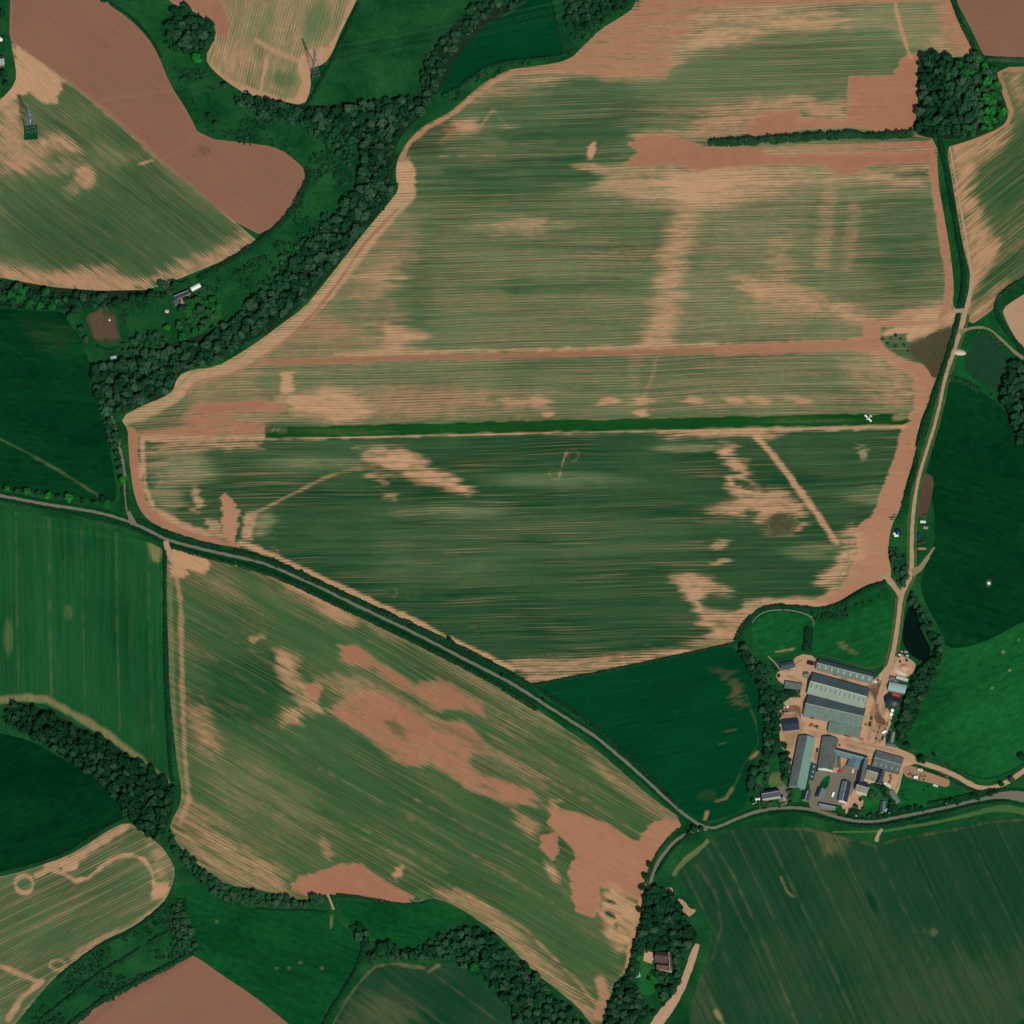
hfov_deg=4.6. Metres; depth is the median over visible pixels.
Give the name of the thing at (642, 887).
broadleaf tree
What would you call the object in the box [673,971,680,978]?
broadleaf tree
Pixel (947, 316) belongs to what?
track
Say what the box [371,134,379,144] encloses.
broadleaf tree
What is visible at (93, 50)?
ploughed field
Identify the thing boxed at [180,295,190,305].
patio
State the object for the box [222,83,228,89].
broadleaf tree
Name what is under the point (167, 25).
broadleaf tree
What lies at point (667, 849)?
lane
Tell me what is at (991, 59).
hedge
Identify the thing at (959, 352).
rubble heap
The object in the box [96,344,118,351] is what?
hedge
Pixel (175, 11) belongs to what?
broadleaf tree
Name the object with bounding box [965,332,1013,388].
meadow
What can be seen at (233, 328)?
broadleaf tree
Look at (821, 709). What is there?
barn
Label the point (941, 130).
broadleaf tree
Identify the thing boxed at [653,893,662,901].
broadleaf tree
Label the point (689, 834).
broadleaf tree
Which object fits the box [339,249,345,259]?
broadleaf tree
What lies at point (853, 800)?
farmyard
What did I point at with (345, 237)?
broadleaf tree
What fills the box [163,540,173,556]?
track
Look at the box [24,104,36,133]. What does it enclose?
electricity pylon
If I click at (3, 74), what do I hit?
broadleaf tree
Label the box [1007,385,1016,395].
broadleaf tree
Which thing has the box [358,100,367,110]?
broadleaf tree
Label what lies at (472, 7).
broadleaf tree
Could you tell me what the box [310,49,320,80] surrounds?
electricity pylon
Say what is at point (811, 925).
crop field
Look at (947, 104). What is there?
broadleaf tree
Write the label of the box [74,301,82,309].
broadleaf tree
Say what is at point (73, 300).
broadleaf tree
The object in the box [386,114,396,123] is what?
broadleaf tree
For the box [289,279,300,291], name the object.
broadleaf tree
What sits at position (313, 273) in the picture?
broadleaf tree
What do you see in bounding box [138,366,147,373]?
broadleaf tree
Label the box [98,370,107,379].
broadleaf tree
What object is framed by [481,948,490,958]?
broadleaf tree
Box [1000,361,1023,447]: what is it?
woodland floor
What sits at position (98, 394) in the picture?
broadleaf tree
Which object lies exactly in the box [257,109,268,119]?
broadleaf tree
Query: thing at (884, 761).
farm shed
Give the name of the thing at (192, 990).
ploughed field
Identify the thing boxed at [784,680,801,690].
farm shed
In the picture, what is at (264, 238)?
hedge
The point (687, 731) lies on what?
crop field
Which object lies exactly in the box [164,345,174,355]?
broadleaf tree
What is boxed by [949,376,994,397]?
hedge
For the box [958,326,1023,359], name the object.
track
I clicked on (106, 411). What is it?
broadleaf tree
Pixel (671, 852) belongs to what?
hedge
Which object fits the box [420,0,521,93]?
woodland floor
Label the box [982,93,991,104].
broadleaf tree
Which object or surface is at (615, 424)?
airstrip
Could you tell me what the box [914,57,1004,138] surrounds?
woodland floor
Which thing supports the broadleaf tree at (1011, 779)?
on the ground at (363, 66)
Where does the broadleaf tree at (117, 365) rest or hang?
on the ground at (363, 66)
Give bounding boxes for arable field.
[0,43,255,290]
[0,824,173,1023]
[122,0,972,682]
[167,549,680,1023]
[170,0,355,103]
[948,67,1023,322]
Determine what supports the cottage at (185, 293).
on the ground at (363, 66)
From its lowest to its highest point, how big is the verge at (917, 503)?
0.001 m
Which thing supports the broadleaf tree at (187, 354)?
on the ground at (363, 66)
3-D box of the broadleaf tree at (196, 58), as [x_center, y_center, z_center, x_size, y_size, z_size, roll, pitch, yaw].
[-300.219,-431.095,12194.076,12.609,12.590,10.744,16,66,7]
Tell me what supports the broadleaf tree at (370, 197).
on the ground at (363, 66)
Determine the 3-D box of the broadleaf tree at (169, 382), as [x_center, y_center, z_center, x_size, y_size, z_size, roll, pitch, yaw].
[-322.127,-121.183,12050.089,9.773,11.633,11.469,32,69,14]
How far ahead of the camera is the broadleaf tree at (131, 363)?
12052.17 m
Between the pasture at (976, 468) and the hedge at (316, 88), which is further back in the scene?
the hedge at (316, 88)
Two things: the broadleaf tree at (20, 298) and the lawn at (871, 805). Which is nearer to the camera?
the lawn at (871, 805)
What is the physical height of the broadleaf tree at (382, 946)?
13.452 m
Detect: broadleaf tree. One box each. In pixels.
[0,9,5,18]
[0,70,7,79]
[4,485,9,491]
[7,289,15,298]
[8,297,15,307]
[11,286,19,294]
[15,294,24,304]
[23,488,29,494]
[25,299,33,308]
[35,491,40,497]
[41,287,49,295]
[44,491,51,498]
[48,302,55,310]
[65,493,73,503]
[66,312,74,319]
[69,297,80,305]
[71,306,79,314]
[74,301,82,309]
[78,325,84,332]
[83,337,88,343]
[91,364,99,372]
[93,389,103,398]
[97,293,107,300]
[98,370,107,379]
[99,496,105,503]
[101,385,111,392]
[101,403,109,409]
[101,406,111,416]
[103,499,109,508]
[105,389,112,397]
[112,298,121,307]
[113,383,122,393]
[114,362,121,368]
[114,377,124,385]
[117,467,123,474]
[119,357,127,365]
[119,475,127,483]
[126,360,135,367]
[126,398,135,408]
[135,395,144,405]
[136,294,143,303]
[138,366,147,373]
[139,390,148,399]
[140,348,148,358]
[140,377,149,387]
[143,294,153,303]
[145,384,153,393]
[146,379,154,386]
[148,291,155,298]
[154,350,160,358]
[159,350,167,360]
[163,20,174,29]
[163,324,169,330]
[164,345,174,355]
[164,378,175,386]
[169,20,178,28]
[170,7,181,14]
[172,364,180,373]
[176,321,182,328]
[178,332,186,340]
[179,306,186,315]
[180,2,191,14]
[181,33,191,42]
[183,42,192,48]
[183,350,190,358]
[186,16,197,24]
[191,53,202,63]
[192,28,202,36]
[196,17,204,24]
[198,24,208,32]
[198,30,208,39]
[200,340,211,349]
[204,19,214,28]
[206,113,212,120]
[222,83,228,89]
[224,334,231,341]
[227,323,238,333]
[245,301,252,307]
[250,301,256,308]
[256,103,267,110]
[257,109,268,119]
[260,302,268,312]
[264,97,272,106]
[267,297,276,307]
[268,307,277,315]
[276,299,284,308]
[278,108,287,118]
[282,282,289,289]
[288,273,297,282]
[289,257,297,263]
[289,263,300,272]
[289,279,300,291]
[293,298,302,307]
[298,296,309,304]
[309,273,320,282]
[310,271,321,276]
[312,111,322,121]
[318,252,325,259]
[329,253,339,265]
[332,215,342,223]
[332,249,339,256]
[338,121,343,128]
[339,198,349,207]
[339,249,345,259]
[340,234,347,245]
[341,222,349,232]
[344,104,352,113]
[346,237,353,247]
[347,135,357,144]
[348,197,357,208]
[349,192,359,198]
[349,227,357,237]
[355,114,365,122]
[355,185,364,193]
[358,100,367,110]
[358,167,368,178]
[359,139,368,148]
[360,155,368,163]
[360,210,369,220]
[364,184,370,192]
[364,187,375,196]
[365,193,373,201]
[366,111,376,119]
[366,119,374,127]
[368,155,377,164]
[368,198,378,207]
[369,146,380,155]
[370,176,378,184]
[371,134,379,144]
[371,953,379,963]
[375,142,383,148]
[376,118,386,127]
[377,942,386,950]
[378,184,385,191]
[381,107,391,116]
[385,103,396,113]
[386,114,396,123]
[386,123,394,132]
[391,98,399,106]
[392,134,399,143]
[399,96,405,104]
[408,951,417,961]
[416,106,425,115]
[450,940,459,949]
[469,4,476,11]
[469,962,480,972]
[474,937,484,944]
[480,958,489,967]
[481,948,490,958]
[482,968,490,976]
[489,934,498,944]
[489,969,496,979]
[491,979,498,986]
[498,992,507,1000]
[507,995,516,1004]
[514,1016,522,1023]
[523,983,531,994]
[530,978,537,985]
[532,973,541,982]
[533,982,543,992]
[566,1008,574,1017]
[610,1008,619,1017]
[625,980,634,989]
[625,988,635,997]
[633,969,638,977]
[638,929,647,937]
[638,936,647,942]
[639,884,645,889]
[645,921,652,929]
[651,893,659,903]
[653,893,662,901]
[653,903,663,912]
[659,898,668,906]
[671,911,680,920]
[671,940,678,947]
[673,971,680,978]
[687,831,692,837]
[691,825,697,832]
[755,776,761,783]
[779,754,785,760]
[905,742,910,748]
[915,107,924,116]
[917,755,925,763]
[918,90,927,99]
[923,95,932,104]
[923,118,929,125]
[924,105,931,113]
[930,49,937,57]
[930,92,938,102]
[938,125,945,135]
[942,52,952,61]
[942,99,951,110]
[945,90,952,97]
[951,66,958,77]
[951,126,960,136]
[956,76,965,85]
[958,105,965,114]
[961,96,970,101]
[961,101,970,109]
[964,89,973,97]
[964,112,974,121]
[969,95,977,100]
[969,100,978,106]
[973,73,981,84]
[982,76,991,86]
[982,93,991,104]
[982,115,990,124]
[987,98,994,106]
[1000,396,1012,404]
[1003,378,1012,386]
[1006,373,1015,383]
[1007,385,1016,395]
[1009,777,1014,782]
[1014,360,1023,368]
[1015,380,1023,388]
[1018,753,1023,760]
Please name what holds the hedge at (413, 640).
on the ground at (363, 66)
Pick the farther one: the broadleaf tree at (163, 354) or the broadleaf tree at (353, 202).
the broadleaf tree at (353, 202)
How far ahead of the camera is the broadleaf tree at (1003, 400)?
12034.91 m
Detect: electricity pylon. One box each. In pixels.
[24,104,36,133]
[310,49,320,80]
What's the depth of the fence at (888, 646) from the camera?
11936.29 m
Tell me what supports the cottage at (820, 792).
on the ground at (363, 66)
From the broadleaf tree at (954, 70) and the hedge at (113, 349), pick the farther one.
the broadleaf tree at (954, 70)
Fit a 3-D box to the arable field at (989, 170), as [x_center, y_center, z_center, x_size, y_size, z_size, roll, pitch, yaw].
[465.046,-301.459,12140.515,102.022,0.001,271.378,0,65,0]
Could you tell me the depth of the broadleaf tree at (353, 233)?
12113.31 m
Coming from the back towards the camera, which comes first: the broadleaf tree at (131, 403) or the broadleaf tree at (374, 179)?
the broadleaf tree at (374, 179)
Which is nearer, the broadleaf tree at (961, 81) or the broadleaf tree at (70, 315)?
the broadleaf tree at (70, 315)
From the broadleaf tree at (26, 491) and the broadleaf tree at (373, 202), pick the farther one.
the broadleaf tree at (373, 202)
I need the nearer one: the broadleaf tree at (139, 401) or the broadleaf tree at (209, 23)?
the broadleaf tree at (139, 401)
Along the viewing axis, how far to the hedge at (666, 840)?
11852.92 m
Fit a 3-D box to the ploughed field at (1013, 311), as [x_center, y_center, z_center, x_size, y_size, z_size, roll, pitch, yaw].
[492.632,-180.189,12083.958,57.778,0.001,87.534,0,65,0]
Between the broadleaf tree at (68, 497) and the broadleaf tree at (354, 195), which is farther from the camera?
the broadleaf tree at (354, 195)
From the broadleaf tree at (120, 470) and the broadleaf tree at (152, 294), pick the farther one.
the broadleaf tree at (152, 294)
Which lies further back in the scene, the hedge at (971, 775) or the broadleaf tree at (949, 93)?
the broadleaf tree at (949, 93)
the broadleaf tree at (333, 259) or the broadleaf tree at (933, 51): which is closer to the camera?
the broadleaf tree at (333, 259)
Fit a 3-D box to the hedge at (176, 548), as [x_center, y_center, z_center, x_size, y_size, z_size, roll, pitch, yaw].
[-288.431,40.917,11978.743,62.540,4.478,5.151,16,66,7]
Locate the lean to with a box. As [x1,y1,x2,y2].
[808,763,816,780]
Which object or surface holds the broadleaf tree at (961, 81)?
on the ground at (363, 66)
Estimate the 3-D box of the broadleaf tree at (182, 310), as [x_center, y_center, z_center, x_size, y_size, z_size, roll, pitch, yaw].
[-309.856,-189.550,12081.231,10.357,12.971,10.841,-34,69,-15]
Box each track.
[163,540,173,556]
[326,893,333,909]
[651,944,699,1023]
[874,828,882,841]
[876,147,972,703]
[881,571,903,597]
[893,747,1023,790]
[910,547,934,575]
[941,308,962,321]
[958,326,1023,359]
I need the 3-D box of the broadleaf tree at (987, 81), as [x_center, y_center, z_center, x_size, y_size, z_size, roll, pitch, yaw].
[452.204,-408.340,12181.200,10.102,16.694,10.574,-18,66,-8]
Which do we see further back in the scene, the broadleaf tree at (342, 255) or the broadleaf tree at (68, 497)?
the broadleaf tree at (342, 255)
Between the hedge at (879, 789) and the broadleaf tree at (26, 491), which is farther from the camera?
the broadleaf tree at (26, 491)
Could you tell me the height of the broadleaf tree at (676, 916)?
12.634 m
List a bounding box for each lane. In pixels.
[0,494,1023,828]
[109,416,136,524]
[615,828,706,1018]
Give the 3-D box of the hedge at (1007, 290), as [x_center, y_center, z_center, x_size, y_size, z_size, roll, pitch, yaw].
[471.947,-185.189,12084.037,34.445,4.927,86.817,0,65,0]
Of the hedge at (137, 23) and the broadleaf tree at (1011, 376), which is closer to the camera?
the broadleaf tree at (1011, 376)
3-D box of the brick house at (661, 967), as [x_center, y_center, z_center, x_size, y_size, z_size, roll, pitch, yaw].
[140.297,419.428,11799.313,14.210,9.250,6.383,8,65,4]
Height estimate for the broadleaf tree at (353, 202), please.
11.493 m
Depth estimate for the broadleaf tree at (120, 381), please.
12043.99 m
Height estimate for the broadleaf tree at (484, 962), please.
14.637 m
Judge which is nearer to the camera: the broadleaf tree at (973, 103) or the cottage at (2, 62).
the broadleaf tree at (973, 103)
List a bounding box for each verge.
[0,491,1023,832]
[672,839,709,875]
[832,805,1023,832]
[883,313,969,668]
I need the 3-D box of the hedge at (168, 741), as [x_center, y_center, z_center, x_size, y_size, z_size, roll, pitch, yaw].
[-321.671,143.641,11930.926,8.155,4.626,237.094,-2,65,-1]
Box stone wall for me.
[768,656,793,670]
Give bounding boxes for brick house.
[654,951,670,963]
[656,963,671,971]
[667,952,672,971]
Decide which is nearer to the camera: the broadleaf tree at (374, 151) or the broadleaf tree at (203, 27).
the broadleaf tree at (374, 151)
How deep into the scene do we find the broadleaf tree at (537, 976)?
11788.42 m
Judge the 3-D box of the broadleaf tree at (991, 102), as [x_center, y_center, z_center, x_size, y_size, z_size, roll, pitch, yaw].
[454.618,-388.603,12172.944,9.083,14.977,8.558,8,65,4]
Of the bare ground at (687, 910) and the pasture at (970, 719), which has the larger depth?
the pasture at (970, 719)
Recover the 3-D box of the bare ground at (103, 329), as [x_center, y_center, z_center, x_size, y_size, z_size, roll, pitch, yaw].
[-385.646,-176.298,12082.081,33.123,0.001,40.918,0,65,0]
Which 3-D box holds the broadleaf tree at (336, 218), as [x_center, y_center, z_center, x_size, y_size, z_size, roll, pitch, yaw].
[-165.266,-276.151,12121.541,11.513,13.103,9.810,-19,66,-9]
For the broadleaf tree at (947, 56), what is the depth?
12189.57 m
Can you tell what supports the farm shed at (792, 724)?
on the ground at (363, 66)
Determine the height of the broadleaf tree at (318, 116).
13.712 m
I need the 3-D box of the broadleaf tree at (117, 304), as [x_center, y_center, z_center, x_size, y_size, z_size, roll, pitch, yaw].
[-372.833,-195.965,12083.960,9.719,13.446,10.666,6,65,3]
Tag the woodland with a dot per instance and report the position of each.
(183, 933)
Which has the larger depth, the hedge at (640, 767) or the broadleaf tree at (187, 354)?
the broadleaf tree at (187, 354)
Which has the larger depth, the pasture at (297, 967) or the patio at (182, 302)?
the patio at (182, 302)
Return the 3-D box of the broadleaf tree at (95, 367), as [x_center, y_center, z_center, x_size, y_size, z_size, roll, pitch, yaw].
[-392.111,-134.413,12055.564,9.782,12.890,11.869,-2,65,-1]
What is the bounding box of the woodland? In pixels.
[0,0,1023,1023]
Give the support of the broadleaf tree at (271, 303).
on the ground at (363, 66)
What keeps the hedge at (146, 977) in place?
on the ground at (363, 66)
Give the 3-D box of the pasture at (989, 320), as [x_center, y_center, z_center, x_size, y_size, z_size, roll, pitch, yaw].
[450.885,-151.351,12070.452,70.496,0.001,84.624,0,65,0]
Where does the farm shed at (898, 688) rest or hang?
on the ground at (363, 66)
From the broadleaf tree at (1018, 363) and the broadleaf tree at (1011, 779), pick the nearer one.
the broadleaf tree at (1011, 779)
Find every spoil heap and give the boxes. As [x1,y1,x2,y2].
[883,708,887,716]
[894,667,906,675]
[899,663,908,671]
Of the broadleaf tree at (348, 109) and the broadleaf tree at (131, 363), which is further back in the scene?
the broadleaf tree at (348, 109)
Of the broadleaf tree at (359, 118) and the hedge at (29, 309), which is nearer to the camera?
the hedge at (29, 309)
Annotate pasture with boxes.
[0,308,115,501]
[0,734,122,870]
[174,885,362,1023]
[338,901,457,947]
[751,588,891,667]
[895,775,969,810]
[905,622,1023,781]
[920,380,1023,647]
[953,312,1023,391]
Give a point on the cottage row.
(772, 794)
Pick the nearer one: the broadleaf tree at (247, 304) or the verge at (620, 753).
the verge at (620, 753)
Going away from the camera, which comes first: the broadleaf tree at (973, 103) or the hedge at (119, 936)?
the hedge at (119, 936)
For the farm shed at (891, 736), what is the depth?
11898.65 m
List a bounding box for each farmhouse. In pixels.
[855,781,869,795]
[865,766,879,780]
[876,770,884,784]
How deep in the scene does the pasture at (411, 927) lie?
11823.94 m
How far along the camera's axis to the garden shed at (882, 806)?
11868.98 m
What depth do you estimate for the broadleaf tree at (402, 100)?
12171.88 m
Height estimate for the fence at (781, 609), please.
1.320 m
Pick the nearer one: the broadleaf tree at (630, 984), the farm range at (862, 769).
the broadleaf tree at (630, 984)
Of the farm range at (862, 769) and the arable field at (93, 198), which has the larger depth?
the arable field at (93, 198)
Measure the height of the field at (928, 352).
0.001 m
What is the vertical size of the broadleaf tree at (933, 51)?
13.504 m
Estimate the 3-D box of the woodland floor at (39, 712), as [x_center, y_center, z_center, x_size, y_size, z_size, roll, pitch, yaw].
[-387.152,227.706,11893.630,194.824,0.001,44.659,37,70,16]
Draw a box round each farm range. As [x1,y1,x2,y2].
[834,748,867,759]
[834,755,840,768]
[847,758,860,770]
[855,757,868,785]
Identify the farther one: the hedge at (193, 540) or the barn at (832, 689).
the hedge at (193, 540)
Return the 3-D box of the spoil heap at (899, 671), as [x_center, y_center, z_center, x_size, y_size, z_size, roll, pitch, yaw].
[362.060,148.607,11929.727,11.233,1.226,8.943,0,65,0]
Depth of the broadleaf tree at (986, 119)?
12161.70 m
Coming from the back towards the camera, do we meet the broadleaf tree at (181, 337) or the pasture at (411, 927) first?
the broadleaf tree at (181, 337)
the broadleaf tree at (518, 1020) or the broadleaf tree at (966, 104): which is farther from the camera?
the broadleaf tree at (966, 104)
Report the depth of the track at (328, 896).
11831.74 m
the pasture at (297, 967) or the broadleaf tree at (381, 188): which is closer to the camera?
the pasture at (297, 967)
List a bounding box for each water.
[902,606,930,659]
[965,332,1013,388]
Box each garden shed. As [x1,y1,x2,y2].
[190,283,200,291]
[880,801,885,812]
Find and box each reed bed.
[767,514,795,533]
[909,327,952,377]
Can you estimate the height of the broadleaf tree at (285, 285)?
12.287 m
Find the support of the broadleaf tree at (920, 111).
on the ground at (363, 66)
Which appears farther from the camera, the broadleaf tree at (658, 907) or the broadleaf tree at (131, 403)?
the broadleaf tree at (131, 403)
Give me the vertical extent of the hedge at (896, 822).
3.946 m
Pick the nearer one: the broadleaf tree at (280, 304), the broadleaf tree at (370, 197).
the broadleaf tree at (280, 304)
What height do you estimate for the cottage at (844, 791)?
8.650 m
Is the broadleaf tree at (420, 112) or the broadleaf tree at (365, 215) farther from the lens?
the broadleaf tree at (420, 112)
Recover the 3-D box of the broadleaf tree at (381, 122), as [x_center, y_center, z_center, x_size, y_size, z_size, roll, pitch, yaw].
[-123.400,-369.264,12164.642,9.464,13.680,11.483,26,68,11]
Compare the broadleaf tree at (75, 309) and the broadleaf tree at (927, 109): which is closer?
the broadleaf tree at (75, 309)
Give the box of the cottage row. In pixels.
[760,788,780,800]
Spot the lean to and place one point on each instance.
(812, 770)
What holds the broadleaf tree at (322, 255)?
on the ground at (363, 66)
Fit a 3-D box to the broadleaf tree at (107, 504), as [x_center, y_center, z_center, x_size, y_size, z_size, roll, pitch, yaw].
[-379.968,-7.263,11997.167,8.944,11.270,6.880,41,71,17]
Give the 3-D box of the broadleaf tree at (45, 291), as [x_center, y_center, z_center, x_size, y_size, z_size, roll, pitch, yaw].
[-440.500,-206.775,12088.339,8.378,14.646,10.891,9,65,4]
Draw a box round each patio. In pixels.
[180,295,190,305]
[643,951,652,963]
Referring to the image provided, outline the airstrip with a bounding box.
[265,413,910,437]
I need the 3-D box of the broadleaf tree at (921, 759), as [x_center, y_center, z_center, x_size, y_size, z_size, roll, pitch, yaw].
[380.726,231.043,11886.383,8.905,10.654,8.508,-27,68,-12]
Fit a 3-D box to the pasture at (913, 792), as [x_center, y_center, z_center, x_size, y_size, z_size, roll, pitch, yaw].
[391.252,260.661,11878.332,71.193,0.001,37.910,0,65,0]
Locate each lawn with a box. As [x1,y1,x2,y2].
[24,125,37,139]
[310,64,325,85]
[638,952,658,995]
[768,772,783,787]
[790,788,801,802]
[820,775,829,788]
[863,787,887,814]
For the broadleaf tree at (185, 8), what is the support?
on the ground at (363, 66)
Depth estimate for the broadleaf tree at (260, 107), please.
12168.10 m
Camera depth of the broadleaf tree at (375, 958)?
11798.07 m
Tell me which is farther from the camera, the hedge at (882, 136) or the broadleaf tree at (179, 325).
the hedge at (882, 136)
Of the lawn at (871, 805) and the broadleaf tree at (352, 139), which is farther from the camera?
the broadleaf tree at (352, 139)
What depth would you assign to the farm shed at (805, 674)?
11925.74 m
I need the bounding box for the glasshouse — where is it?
[889,789,899,803]
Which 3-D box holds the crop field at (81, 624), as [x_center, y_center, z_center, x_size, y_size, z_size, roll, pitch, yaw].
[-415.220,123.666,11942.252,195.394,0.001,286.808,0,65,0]
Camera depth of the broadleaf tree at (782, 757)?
11885.69 m
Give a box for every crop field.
[0,509,169,783]
[332,962,520,1023]
[439,0,562,95]
[540,647,765,820]
[678,816,1023,1023]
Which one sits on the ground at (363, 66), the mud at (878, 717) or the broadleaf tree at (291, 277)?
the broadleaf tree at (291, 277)
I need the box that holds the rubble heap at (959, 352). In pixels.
[954,349,965,354]
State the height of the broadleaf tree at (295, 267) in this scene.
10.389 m
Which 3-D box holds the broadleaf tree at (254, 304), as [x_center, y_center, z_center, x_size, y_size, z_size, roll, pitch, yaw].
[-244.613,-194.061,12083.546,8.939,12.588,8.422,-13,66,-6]
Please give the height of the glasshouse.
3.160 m
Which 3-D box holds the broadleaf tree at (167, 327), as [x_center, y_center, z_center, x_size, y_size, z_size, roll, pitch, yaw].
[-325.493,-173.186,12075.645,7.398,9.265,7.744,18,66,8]
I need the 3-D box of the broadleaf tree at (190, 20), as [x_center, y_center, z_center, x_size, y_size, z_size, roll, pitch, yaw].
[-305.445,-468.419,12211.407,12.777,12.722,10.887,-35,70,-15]
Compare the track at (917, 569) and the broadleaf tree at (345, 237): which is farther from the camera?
the broadleaf tree at (345, 237)
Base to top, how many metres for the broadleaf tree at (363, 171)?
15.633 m
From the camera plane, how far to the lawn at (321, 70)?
12194.51 m
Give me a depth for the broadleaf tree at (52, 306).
12079.07 m
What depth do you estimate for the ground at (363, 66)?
12078.55 m
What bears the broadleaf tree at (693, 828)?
on the ground at (363, 66)
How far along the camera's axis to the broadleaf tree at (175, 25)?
12204.38 m
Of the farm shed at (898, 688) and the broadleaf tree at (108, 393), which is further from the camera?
the broadleaf tree at (108, 393)
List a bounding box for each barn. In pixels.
[789,735,815,789]
[803,695,865,727]
[807,673,869,707]
[818,736,837,771]
[828,721,861,738]
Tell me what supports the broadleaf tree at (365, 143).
on the ground at (363, 66)
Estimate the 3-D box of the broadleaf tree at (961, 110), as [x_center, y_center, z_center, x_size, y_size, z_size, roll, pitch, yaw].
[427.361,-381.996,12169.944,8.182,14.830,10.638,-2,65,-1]
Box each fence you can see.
[752,609,813,622]
[820,605,892,667]
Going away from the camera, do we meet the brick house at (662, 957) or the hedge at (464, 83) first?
the brick house at (662, 957)
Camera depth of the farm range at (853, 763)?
11885.66 m
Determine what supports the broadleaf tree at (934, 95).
on the ground at (363, 66)
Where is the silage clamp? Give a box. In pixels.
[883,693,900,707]
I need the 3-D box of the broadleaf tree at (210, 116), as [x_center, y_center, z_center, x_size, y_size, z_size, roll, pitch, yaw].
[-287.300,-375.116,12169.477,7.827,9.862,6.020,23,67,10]
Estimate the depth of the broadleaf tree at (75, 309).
12077.68 m
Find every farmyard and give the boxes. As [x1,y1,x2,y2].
[776,654,914,808]
[777,784,787,805]
[809,763,856,810]
[845,795,863,813]
[903,766,949,786]
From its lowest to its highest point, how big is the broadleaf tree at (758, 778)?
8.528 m
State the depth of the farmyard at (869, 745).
11906.24 m
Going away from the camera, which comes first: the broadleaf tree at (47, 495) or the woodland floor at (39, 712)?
the woodland floor at (39, 712)
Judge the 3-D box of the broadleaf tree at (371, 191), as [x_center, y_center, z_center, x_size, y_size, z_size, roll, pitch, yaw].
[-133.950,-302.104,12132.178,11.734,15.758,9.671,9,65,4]
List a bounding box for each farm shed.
[780,661,794,670]
[782,718,799,731]
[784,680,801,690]
[803,672,808,677]
[815,659,874,683]
[872,751,903,773]
[886,742,895,747]
[888,681,906,694]
[888,731,894,742]
[896,676,907,683]
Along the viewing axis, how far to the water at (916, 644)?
11944.63 m
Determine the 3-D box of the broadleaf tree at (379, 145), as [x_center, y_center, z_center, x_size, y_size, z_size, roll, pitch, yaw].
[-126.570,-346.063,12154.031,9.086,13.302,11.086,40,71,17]
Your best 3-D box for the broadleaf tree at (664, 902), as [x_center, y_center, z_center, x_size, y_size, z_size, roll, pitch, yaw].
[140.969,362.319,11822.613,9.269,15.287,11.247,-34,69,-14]
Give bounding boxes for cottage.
[0,56,4,66]
[173,290,188,299]
[802,790,810,801]
[815,787,824,798]
[818,802,835,810]
[838,781,850,802]
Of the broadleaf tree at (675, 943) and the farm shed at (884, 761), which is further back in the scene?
the farm shed at (884, 761)
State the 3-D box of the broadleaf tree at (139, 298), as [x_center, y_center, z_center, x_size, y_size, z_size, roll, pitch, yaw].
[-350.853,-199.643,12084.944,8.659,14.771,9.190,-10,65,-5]
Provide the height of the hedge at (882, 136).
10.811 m
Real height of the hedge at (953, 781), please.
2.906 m
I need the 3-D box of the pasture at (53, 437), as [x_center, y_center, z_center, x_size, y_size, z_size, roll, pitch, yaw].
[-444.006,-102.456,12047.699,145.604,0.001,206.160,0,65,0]
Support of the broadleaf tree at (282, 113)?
on the ground at (363, 66)
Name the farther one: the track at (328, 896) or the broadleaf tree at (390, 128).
the broadleaf tree at (390, 128)
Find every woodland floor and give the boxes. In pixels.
[1,280,167,309]
[6,703,173,829]
[95,93,432,412]
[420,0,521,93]
[642,887,696,948]
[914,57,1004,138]
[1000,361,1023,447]
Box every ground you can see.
[0,0,1023,1023]
[86,307,120,344]
[678,899,695,915]
[918,473,933,515]
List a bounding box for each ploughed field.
[10,0,304,233]
[78,956,287,1023]
[957,0,1023,56]
[1003,295,1023,346]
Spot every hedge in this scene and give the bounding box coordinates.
[0,305,65,311]
[0,499,161,541]
[0,816,126,873]
[39,930,170,1022]
[57,903,166,978]
[69,951,191,1023]
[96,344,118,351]
[109,2,161,57]
[120,487,123,511]
[126,481,129,510]
[136,518,220,549]
[162,551,174,781]
[172,545,234,564]
[196,172,311,281]
[234,548,531,688]
[238,562,538,711]
[256,907,327,912]
[303,2,359,110]
[322,938,364,1023]
[335,893,417,906]
[442,53,565,97]
[535,642,733,686]
[538,688,681,809]
[552,0,565,52]
[644,828,678,883]
[655,834,688,875]
[708,128,913,146]
[733,580,886,641]
[768,712,778,733]
[769,689,800,701]
[769,800,1009,827]
[801,627,812,651]
[874,784,893,805]
[897,787,1006,813]
[901,451,919,503]
[915,314,959,447]
[916,752,1023,779]
[919,767,986,793]
[937,135,966,307]
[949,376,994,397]
[950,0,976,51]
[986,56,1023,62]
[994,277,1023,354]
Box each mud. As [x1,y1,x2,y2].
[782,705,801,723]
[870,683,885,724]
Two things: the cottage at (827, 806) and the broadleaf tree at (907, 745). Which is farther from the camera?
the broadleaf tree at (907, 745)
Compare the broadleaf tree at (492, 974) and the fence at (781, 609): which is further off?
the fence at (781, 609)
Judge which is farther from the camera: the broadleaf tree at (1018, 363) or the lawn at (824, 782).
the broadleaf tree at (1018, 363)
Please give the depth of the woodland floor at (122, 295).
12096.54 m
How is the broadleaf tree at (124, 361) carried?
on the ground at (363, 66)
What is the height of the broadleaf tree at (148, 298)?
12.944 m
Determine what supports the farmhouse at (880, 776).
on the ground at (363, 66)
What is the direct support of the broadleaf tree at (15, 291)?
on the ground at (363, 66)

